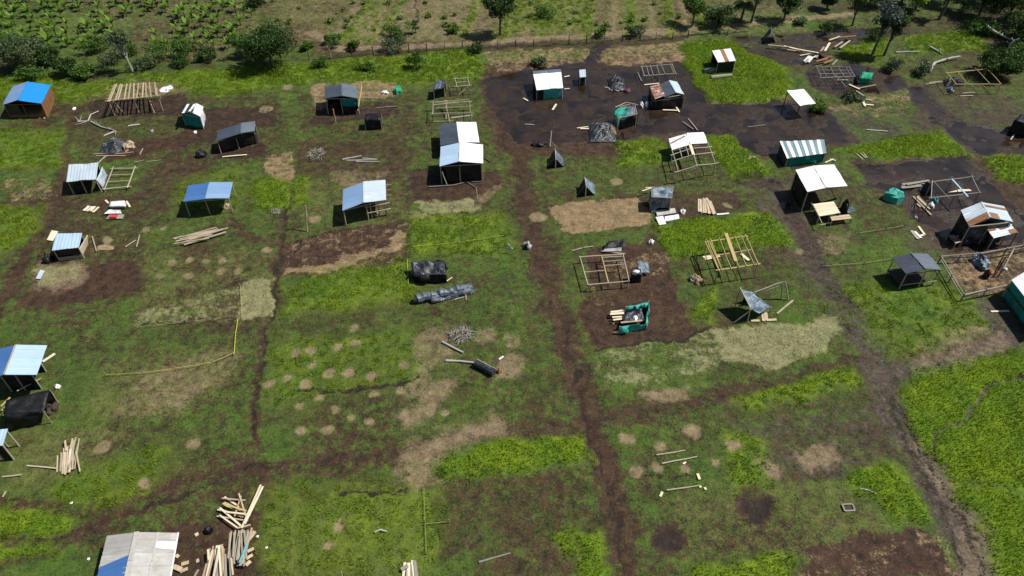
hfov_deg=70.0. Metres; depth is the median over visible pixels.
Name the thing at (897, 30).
tree
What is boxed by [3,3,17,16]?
crop plant
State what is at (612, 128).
tarp heap
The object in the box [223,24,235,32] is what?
crop plant
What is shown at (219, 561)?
plank
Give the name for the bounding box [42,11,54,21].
crop plant
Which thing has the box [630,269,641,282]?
stove box
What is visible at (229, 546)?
plank
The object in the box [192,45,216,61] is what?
bush
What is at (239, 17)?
crop plant
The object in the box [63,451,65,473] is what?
plank
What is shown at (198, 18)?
crop plant
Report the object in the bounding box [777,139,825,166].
hut
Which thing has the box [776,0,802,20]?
tree
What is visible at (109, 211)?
sheet
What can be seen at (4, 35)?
bush
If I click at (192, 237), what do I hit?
log
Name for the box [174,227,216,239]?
log
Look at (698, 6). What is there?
tree
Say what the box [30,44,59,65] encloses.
shrub
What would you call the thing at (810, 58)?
board
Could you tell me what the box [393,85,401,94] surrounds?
net bundle
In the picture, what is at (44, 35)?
crop plant
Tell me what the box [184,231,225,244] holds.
log
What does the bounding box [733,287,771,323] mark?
lean to
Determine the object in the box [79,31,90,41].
crop plant
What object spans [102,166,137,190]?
unfinished hut
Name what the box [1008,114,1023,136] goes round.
tarp tent
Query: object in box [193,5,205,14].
crop plant
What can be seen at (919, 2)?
tree
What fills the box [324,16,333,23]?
weed
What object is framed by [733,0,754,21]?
tree
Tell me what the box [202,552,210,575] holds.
plank
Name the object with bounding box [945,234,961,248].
plank table
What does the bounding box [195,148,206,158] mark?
tarp bundle
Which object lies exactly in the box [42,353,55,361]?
plank
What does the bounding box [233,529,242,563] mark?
plank
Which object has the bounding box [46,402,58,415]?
rubble
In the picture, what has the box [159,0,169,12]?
crop plant
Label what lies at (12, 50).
tree
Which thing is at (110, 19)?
crop plant
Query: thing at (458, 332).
brush pile
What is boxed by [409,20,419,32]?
bush
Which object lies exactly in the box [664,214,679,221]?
sheet stack
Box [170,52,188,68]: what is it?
bush
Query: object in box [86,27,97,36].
crop plant
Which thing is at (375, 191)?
shelter
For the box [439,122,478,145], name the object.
house
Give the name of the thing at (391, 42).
bush
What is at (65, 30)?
crop plant
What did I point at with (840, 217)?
plank table
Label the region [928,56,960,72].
dead tree
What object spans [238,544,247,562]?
plank
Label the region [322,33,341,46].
bush
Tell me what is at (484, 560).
fallen pole
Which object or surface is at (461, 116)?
plank
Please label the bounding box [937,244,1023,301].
rail fence
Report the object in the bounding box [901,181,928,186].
plank
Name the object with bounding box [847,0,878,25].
tree
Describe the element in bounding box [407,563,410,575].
plank
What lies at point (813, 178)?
house
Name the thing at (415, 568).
plank
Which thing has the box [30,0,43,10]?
crop plant
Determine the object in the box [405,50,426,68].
bush
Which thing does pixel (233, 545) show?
plank
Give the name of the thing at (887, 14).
tree
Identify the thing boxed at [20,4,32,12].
crop plant
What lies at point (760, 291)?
pole tripod
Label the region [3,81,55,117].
hut
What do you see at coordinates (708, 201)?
plank
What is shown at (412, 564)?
plank
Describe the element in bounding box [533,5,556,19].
bush
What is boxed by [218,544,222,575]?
plank
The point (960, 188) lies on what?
unfinished hut
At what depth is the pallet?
48.71 m
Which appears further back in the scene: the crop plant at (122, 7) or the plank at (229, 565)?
the crop plant at (122, 7)
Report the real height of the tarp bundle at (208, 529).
0.630 m
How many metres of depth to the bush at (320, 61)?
94.81 m
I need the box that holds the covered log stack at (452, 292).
[413,283,474,302]
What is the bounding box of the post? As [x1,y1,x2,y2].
[305,205,307,231]
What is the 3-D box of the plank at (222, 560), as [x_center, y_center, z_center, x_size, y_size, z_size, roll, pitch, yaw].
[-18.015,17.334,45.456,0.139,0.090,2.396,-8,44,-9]
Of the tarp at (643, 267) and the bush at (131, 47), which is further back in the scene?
the bush at (131, 47)
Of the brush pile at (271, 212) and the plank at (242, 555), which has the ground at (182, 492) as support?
the brush pile at (271, 212)
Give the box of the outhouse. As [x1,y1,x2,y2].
[578,69,585,85]
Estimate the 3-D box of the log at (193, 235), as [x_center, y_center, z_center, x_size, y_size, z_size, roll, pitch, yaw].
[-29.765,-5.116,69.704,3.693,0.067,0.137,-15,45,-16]
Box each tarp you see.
[604,239,625,248]
[637,261,649,272]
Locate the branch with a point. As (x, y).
(455, 184)
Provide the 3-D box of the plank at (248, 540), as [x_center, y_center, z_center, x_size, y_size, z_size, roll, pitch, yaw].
[-16.820,16.362,46.459,0.125,0.068,2.444,0,43,0]
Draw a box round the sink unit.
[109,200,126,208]
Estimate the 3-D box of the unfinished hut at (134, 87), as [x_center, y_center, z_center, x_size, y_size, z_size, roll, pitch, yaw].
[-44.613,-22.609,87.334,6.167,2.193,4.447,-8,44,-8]
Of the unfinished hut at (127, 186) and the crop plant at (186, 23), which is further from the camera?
the crop plant at (186, 23)
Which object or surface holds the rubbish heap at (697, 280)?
on the ground at (182, 492)
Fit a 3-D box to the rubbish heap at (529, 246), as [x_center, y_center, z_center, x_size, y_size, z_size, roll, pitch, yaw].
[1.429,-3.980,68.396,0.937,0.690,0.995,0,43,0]
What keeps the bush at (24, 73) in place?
on the ground at (182, 492)
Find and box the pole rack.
[430,99,472,122]
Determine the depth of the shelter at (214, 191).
71.81 m
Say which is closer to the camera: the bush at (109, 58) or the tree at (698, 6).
the bush at (109, 58)
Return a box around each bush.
[0,32,22,49]
[12,62,48,80]
[76,33,107,52]
[96,43,121,67]
[112,41,137,56]
[125,55,158,70]
[141,39,179,60]
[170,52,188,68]
[171,36,201,53]
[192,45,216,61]
[225,34,250,55]
[243,0,264,6]
[298,40,314,50]
[311,55,329,67]
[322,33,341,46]
[345,39,359,49]
[354,60,376,71]
[380,36,406,53]
[382,21,415,37]
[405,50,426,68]
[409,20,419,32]
[446,22,459,32]
[466,42,481,52]
[531,55,547,67]
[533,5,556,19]
[594,26,607,36]
[627,25,647,35]
[793,16,807,24]
[808,98,828,112]
[818,21,834,32]
[843,90,865,102]
[864,27,886,40]
[883,57,904,71]
[913,58,934,76]
[965,13,1001,36]
[977,47,1023,75]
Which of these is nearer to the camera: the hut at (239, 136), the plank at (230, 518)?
the plank at (230, 518)
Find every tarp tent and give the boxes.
[3,390,58,431]
[546,148,563,168]
[576,176,594,196]
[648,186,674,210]
[762,27,775,42]
[860,72,873,83]
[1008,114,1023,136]
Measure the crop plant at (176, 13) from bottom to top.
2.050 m
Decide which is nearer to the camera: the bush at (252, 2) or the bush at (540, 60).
the bush at (540, 60)
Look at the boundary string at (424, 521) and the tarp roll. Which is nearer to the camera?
the boundary string at (424, 521)
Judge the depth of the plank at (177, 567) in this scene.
45.60 m
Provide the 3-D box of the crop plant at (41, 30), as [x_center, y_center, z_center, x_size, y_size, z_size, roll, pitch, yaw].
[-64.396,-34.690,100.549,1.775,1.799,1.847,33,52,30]
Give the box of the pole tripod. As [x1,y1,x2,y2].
[754,281,788,300]
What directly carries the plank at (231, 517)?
on the plank at (230, 518)
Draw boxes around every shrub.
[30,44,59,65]
[50,56,76,75]
[67,61,94,79]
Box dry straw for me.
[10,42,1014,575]
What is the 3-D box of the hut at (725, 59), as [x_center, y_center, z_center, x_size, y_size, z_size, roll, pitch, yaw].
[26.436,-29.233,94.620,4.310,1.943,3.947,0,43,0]
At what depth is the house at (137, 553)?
44.79 m
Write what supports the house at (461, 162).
on the ground at (182, 492)
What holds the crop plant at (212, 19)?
on the ground at (182, 492)
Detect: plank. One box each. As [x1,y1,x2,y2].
[2,474,21,477]
[26,465,55,468]
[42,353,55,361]
[61,448,64,473]
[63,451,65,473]
[64,438,72,474]
[68,437,75,472]
[71,440,73,469]
[74,438,79,468]
[75,452,80,471]
[173,564,182,571]
[181,560,188,565]
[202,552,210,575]
[206,550,212,575]
[207,549,214,575]
[213,545,217,570]
[213,545,220,575]
[216,515,243,520]
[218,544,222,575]
[218,547,221,575]
[219,507,241,525]
[219,515,236,527]
[221,546,224,575]
[221,549,224,575]
[222,497,245,500]
[223,503,246,511]
[224,554,226,575]
[226,511,250,514]
[227,531,231,562]
[229,555,230,575]
[230,558,233,574]
[232,534,234,557]
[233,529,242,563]
[237,530,244,565]
[237,534,240,559]
[238,493,245,516]
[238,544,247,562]
[240,531,242,558]
[240,532,248,565]
[241,485,261,527]
[241,528,252,563]
[244,486,263,523]
[244,531,247,558]
[347,159,375,160]
[401,564,408,570]
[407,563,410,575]
[411,560,414,575]
[413,560,417,575]
[451,114,472,118]
[610,312,623,314]
[704,198,706,212]
[706,198,709,213]
[707,199,714,213]
[763,312,767,320]
[777,300,793,313]
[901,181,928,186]
[901,185,921,188]
[906,180,929,184]
[912,196,931,214]
[915,196,930,208]
[991,310,1009,311]
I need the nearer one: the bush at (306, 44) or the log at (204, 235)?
the log at (204, 235)
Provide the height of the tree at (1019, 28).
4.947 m
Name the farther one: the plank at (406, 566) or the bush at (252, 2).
the bush at (252, 2)
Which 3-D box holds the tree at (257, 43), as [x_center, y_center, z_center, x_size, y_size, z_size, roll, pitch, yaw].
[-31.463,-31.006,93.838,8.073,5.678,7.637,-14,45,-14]
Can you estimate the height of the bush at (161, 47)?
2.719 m
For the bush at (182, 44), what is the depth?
97.63 m
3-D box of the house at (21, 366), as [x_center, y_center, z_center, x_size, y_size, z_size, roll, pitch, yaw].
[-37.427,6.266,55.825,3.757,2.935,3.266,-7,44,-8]
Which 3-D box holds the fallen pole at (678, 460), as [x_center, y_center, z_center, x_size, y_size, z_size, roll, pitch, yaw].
[11.779,12.088,51.396,2.635,0.110,0.120,-8,44,-9]
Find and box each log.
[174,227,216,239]
[174,238,208,243]
[176,234,211,241]
[177,231,209,237]
[179,230,214,238]
[180,228,222,241]
[181,227,227,242]
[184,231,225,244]
[710,74,731,78]
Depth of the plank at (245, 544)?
46.45 m
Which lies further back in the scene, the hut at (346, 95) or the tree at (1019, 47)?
the tree at (1019, 47)
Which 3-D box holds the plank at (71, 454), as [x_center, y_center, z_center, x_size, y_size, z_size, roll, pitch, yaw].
[-31.015,11.738,51.545,0.079,0.054,3.020,-10,44,-11]
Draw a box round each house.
[0,344,46,391]
[97,531,178,575]
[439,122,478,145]
[439,142,482,184]
[532,69,562,99]
[790,164,846,211]
[951,202,1017,251]
[1002,273,1023,323]
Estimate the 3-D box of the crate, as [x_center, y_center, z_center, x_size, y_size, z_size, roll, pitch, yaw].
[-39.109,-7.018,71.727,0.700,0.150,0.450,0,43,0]
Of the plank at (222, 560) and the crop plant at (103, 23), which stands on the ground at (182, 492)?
the crop plant at (103, 23)
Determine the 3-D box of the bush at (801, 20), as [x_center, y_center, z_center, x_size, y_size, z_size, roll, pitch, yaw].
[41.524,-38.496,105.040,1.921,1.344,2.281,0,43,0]
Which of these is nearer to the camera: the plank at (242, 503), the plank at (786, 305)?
the plank at (242, 503)
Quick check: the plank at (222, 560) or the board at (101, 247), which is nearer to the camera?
the plank at (222, 560)
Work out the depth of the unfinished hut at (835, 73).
91.94 m
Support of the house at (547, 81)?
on the ground at (182, 492)
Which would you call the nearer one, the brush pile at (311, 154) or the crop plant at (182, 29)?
the brush pile at (311, 154)
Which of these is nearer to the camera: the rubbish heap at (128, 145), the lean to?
the lean to
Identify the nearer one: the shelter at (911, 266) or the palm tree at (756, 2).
the shelter at (911, 266)
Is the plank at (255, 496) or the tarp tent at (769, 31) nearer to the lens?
the plank at (255, 496)
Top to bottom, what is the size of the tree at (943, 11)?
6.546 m
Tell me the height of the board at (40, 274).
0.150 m
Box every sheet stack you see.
[655,216,665,225]
[656,208,675,216]
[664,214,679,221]
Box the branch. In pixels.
[429,181,482,186]
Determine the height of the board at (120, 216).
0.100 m
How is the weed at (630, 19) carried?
on the ground at (182, 492)
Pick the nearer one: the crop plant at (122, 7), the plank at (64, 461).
the plank at (64, 461)
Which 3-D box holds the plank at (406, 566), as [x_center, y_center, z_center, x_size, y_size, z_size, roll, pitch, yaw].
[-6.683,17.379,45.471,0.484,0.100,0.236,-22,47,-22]
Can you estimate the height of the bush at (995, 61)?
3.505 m
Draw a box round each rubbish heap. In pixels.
[122,140,134,151]
[522,241,531,250]
[692,273,704,285]
[814,50,828,57]
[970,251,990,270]
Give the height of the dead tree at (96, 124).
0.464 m
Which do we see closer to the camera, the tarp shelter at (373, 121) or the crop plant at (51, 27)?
the tarp shelter at (373, 121)
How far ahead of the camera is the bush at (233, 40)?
95.51 m
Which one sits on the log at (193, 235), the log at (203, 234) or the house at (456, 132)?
the log at (203, 234)
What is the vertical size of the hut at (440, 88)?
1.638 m
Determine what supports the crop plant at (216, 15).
on the ground at (182, 492)
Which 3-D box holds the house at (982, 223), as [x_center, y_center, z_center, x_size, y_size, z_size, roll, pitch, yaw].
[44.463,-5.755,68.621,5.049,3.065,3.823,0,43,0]
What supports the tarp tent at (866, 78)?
on the ground at (182, 492)
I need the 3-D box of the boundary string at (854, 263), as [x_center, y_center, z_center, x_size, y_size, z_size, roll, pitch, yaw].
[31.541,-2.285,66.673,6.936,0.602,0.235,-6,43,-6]
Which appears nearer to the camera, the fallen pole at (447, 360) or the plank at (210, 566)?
the plank at (210, 566)
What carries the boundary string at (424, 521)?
on the ground at (182, 492)
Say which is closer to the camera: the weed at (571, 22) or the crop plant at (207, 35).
the crop plant at (207, 35)
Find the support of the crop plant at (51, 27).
on the ground at (182, 492)
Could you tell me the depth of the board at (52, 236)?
69.66 m
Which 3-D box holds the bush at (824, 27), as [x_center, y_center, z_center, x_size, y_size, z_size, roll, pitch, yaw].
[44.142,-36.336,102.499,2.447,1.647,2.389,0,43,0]
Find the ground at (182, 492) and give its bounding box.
[0,0,1023,575]
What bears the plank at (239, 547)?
on the plank
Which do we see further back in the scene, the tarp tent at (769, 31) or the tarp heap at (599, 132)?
the tarp tent at (769, 31)
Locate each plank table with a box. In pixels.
[810,202,839,224]
[828,214,851,225]
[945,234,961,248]
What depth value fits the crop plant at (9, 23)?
102.20 m
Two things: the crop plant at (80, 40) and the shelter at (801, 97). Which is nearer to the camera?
the shelter at (801, 97)
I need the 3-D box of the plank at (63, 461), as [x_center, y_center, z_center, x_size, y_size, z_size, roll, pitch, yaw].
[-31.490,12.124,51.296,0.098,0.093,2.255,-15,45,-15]
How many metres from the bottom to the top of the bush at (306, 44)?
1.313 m
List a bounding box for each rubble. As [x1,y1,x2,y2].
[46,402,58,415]
[220,203,229,209]
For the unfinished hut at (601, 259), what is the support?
on the ground at (182, 492)
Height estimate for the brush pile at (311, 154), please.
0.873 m
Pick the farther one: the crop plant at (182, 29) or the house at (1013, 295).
the crop plant at (182, 29)
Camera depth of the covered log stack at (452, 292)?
63.33 m
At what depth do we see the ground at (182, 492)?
61.44 m
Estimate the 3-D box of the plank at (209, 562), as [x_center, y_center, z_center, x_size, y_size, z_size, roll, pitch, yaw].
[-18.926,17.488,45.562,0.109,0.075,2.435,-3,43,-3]
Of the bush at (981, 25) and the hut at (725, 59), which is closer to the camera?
the hut at (725, 59)
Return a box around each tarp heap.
[98,137,126,153]
[587,122,615,141]
[607,75,624,90]
[609,125,616,134]
[941,76,966,86]
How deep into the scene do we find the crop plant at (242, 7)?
106.58 m
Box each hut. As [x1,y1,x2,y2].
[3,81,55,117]
[52,233,87,260]
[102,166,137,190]
[105,81,163,115]
[180,103,206,128]
[217,121,258,153]
[325,83,359,114]
[433,79,446,98]
[453,77,470,94]
[579,253,628,291]
[640,64,676,82]
[649,80,683,109]
[667,132,718,182]
[702,48,735,73]
[704,233,760,283]
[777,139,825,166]
[814,65,855,85]
[924,175,980,211]
[943,68,1001,93]
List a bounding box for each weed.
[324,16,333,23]
[422,11,431,17]
[566,19,576,24]
[626,17,634,23]
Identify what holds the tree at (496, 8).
on the ground at (182, 492)
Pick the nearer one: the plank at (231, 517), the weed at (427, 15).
the plank at (231, 517)
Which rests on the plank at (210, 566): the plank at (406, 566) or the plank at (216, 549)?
the plank at (216, 549)
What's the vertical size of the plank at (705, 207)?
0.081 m
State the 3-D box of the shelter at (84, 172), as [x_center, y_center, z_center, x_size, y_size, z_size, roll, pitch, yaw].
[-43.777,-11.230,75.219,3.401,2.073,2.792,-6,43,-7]
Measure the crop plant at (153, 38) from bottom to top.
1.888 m
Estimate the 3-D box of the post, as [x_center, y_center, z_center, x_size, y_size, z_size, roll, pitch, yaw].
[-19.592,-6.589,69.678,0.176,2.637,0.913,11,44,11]
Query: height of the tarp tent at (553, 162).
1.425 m
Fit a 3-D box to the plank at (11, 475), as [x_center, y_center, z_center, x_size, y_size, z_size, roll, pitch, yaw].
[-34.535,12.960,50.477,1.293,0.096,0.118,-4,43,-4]
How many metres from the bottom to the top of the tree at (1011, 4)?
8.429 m
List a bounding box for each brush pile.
[270,208,282,213]
[306,147,325,159]
[446,324,476,345]
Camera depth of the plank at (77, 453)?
51.77 m
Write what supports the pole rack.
on the ground at (182, 492)
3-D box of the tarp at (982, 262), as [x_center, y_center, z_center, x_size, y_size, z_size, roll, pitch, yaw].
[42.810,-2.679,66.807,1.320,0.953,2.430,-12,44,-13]
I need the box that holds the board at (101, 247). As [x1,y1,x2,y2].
[97,245,113,250]
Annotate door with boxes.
[537,90,542,99]
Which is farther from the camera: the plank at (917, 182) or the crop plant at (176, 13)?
the crop plant at (176, 13)
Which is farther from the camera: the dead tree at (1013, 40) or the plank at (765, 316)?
the dead tree at (1013, 40)
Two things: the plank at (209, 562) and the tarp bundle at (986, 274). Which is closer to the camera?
the plank at (209, 562)
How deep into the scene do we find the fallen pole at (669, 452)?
51.79 m
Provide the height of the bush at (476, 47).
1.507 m
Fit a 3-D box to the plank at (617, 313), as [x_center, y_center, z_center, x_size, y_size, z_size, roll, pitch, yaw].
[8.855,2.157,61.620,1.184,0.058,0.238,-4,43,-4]
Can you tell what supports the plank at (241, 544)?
on the plank at (239, 547)
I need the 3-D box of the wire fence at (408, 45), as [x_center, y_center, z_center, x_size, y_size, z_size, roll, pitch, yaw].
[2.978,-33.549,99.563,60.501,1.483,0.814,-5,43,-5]
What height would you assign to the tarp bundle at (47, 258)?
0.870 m
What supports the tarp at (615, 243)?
on the ground at (182, 492)
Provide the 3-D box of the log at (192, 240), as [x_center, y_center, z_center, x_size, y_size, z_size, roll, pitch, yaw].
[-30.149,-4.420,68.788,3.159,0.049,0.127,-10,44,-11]
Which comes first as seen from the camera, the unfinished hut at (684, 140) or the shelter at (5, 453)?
the shelter at (5, 453)
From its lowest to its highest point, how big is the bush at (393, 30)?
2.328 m
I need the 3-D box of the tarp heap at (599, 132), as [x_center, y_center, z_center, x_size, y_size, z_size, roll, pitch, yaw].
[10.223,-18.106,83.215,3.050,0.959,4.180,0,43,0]
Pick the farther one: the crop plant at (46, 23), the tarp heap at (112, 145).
the crop plant at (46, 23)
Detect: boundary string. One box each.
[104,352,233,376]
[137,312,239,328]
[423,485,426,554]
[821,256,893,267]
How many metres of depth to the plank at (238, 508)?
48.35 m
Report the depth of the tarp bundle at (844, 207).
71.92 m
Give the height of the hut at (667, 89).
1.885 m
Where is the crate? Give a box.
[109,214,117,217]
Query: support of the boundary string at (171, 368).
on the ground at (182, 492)
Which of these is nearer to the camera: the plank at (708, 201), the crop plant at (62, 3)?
the plank at (708, 201)
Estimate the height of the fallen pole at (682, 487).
0.120 m
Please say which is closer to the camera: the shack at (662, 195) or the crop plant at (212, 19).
the shack at (662, 195)
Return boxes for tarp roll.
[473,359,495,375]
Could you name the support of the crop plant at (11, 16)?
on the ground at (182, 492)
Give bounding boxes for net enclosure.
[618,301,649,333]
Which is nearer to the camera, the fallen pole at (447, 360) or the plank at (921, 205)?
the fallen pole at (447, 360)
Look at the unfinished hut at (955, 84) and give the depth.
90.12 m
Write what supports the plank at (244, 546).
on the plank
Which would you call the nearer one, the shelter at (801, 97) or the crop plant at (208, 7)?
the shelter at (801, 97)
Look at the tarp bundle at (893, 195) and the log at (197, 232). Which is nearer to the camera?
the log at (197, 232)
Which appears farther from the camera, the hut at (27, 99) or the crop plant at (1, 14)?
the crop plant at (1, 14)
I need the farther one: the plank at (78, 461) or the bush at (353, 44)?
the bush at (353, 44)
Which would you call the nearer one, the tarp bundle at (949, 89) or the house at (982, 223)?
the house at (982, 223)
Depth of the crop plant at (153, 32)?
101.14 m
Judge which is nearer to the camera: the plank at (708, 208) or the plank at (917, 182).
the plank at (708, 208)
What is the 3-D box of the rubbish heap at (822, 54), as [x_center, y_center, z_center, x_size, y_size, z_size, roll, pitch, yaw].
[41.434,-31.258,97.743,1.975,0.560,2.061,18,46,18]
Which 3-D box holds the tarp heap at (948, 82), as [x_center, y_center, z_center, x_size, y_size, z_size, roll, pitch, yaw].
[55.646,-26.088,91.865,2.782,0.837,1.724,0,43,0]
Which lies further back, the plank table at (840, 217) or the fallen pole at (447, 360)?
the plank table at (840, 217)
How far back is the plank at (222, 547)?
45.50 m
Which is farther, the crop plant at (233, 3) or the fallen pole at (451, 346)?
the crop plant at (233, 3)
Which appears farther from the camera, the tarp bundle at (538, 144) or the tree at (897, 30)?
the tree at (897, 30)
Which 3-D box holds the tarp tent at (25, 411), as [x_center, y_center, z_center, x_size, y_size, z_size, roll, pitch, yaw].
[-35.474,9.025,53.649,3.288,1.826,1.980,-11,44,-12]
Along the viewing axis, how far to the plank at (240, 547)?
46.49 m
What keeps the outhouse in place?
on the ground at (182, 492)
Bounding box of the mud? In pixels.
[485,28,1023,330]
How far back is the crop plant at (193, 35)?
100.17 m
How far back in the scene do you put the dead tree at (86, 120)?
85.18 m
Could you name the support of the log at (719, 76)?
on the ground at (182, 492)
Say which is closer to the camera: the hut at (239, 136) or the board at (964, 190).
the board at (964, 190)
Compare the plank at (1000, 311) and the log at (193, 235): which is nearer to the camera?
the plank at (1000, 311)
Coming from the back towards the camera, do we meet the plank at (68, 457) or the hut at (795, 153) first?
the hut at (795, 153)
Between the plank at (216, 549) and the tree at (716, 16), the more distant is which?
the tree at (716, 16)
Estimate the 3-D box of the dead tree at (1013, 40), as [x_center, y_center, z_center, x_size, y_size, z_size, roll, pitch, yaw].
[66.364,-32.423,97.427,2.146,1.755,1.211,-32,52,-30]
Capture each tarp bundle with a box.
[42,253,54,263]
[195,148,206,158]
[204,525,212,534]
[531,141,546,146]
[840,199,848,214]
[854,74,860,84]
[882,187,904,204]
[921,182,933,195]
[947,86,953,93]
[982,269,989,279]
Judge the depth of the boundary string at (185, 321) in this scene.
61.11 m
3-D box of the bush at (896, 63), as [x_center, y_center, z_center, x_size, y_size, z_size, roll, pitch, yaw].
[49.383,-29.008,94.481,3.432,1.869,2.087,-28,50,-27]
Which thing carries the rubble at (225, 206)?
on the ground at (182, 492)
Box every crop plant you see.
[0,8,5,20]
[0,19,15,31]
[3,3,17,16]
[4,11,17,25]
[15,24,27,31]
[15,30,26,37]
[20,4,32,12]
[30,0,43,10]
[33,27,48,35]
[36,32,52,43]
[38,19,53,31]
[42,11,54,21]
[44,23,57,36]
[58,0,66,10]
[58,26,68,35]
[59,35,70,46]
[74,37,85,43]
[77,17,91,28]
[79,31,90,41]
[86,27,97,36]
[95,17,107,31]
[96,9,107,21]
[102,14,116,27]
[117,3,128,16]
[148,27,158,37]
[148,35,160,45]
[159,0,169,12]
[170,7,182,21]
[175,1,189,17]
[175,26,186,36]
[180,16,193,32]
[182,7,196,20]
[189,30,196,41]
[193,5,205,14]
[193,14,204,26]
[200,31,211,40]
[203,3,213,12]
[206,13,216,25]
[209,24,219,36]
[210,10,221,22]
[216,0,224,10]
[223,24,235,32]
[228,0,237,11]
[234,13,243,25]
[236,3,245,15]
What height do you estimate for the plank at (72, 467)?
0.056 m
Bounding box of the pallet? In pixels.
[841,503,855,511]
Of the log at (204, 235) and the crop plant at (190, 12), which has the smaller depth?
the log at (204, 235)
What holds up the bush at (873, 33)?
on the ground at (182, 492)
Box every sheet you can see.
[104,209,121,213]
[159,85,172,92]
[603,247,621,251]
[847,206,854,212]
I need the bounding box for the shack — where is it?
[613,102,638,131]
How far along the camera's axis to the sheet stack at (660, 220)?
71.25 m
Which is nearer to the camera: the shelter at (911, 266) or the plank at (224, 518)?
the plank at (224, 518)
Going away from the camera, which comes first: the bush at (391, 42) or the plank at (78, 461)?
the plank at (78, 461)
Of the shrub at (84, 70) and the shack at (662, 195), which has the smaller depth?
the shack at (662, 195)
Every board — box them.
[36,270,44,278]
[47,230,57,240]
[97,245,113,250]
[106,214,123,218]
[803,55,813,61]
[948,189,971,192]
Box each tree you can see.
[0,30,45,68]
[75,111,98,124]
[90,121,116,134]
[103,27,133,72]
[234,20,297,68]
[481,0,517,35]
[682,0,706,25]
[703,4,737,28]
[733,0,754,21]
[746,0,769,22]
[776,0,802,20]
[821,0,838,9]
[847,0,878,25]
[871,1,906,55]
[883,12,911,55]
[909,0,930,9]
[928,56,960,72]
[929,46,942,54]
[937,0,949,19]
[950,0,981,11]
[978,0,1003,16]
[983,0,1023,23]
[987,25,1014,40]
[998,40,1023,64]
[1003,11,1023,37]
[1005,15,1023,41]
[1006,37,1020,47]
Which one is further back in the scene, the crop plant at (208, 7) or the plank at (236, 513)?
the crop plant at (208, 7)
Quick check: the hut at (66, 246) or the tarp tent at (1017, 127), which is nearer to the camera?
the hut at (66, 246)
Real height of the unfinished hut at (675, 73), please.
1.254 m
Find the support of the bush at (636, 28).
on the ground at (182, 492)
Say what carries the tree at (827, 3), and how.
on the ground at (182, 492)
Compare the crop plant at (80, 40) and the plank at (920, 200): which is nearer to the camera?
the plank at (920, 200)
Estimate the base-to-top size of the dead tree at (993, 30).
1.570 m
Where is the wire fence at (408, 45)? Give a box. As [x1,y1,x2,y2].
[307,28,745,59]
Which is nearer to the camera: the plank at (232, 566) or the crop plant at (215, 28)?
the plank at (232, 566)
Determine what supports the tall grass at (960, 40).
on the ground at (182, 492)
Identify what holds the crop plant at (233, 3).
on the ground at (182, 492)
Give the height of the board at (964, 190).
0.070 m
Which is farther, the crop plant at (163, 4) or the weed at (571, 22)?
the crop plant at (163, 4)
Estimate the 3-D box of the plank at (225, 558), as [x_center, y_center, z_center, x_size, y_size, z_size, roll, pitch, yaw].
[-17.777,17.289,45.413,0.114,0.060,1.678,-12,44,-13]
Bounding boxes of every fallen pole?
[441,341,462,353]
[446,359,473,362]
[479,552,510,562]
[656,450,685,455]
[662,456,696,463]
[666,485,699,490]
[896,51,919,52]
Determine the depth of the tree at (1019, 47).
95.39 m
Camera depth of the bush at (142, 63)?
94.36 m
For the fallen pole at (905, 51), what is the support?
on the ground at (182, 492)
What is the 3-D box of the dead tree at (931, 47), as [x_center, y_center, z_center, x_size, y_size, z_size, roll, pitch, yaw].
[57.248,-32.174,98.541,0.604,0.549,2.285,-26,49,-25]
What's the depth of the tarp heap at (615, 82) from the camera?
91.04 m
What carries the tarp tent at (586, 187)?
on the ground at (182, 492)
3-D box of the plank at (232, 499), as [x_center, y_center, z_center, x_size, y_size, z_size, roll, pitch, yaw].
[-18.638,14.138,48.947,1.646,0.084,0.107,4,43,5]
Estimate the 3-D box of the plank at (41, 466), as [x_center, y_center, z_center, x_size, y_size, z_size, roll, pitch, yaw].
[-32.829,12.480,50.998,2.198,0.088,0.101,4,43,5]
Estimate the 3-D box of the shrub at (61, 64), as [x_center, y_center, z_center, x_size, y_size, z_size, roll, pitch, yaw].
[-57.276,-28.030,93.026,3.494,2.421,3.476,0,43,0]
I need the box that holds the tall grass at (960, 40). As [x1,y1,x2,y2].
[0,0,1023,575]
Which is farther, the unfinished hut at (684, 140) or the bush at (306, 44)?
the bush at (306, 44)
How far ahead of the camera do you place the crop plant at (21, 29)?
101.49 m
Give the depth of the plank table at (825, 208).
71.31 m
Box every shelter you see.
[0,429,19,460]
[66,162,107,194]
[183,182,235,215]
[342,180,390,225]
[364,113,382,129]
[410,260,448,282]
[783,89,815,118]
[886,253,941,289]
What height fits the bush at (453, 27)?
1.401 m
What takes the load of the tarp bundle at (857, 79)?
on the ground at (182, 492)
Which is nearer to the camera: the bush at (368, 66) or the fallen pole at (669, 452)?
the fallen pole at (669, 452)
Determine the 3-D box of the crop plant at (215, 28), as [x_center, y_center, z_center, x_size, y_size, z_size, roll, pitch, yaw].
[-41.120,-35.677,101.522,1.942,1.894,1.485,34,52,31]
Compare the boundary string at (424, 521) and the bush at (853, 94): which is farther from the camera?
the bush at (853, 94)

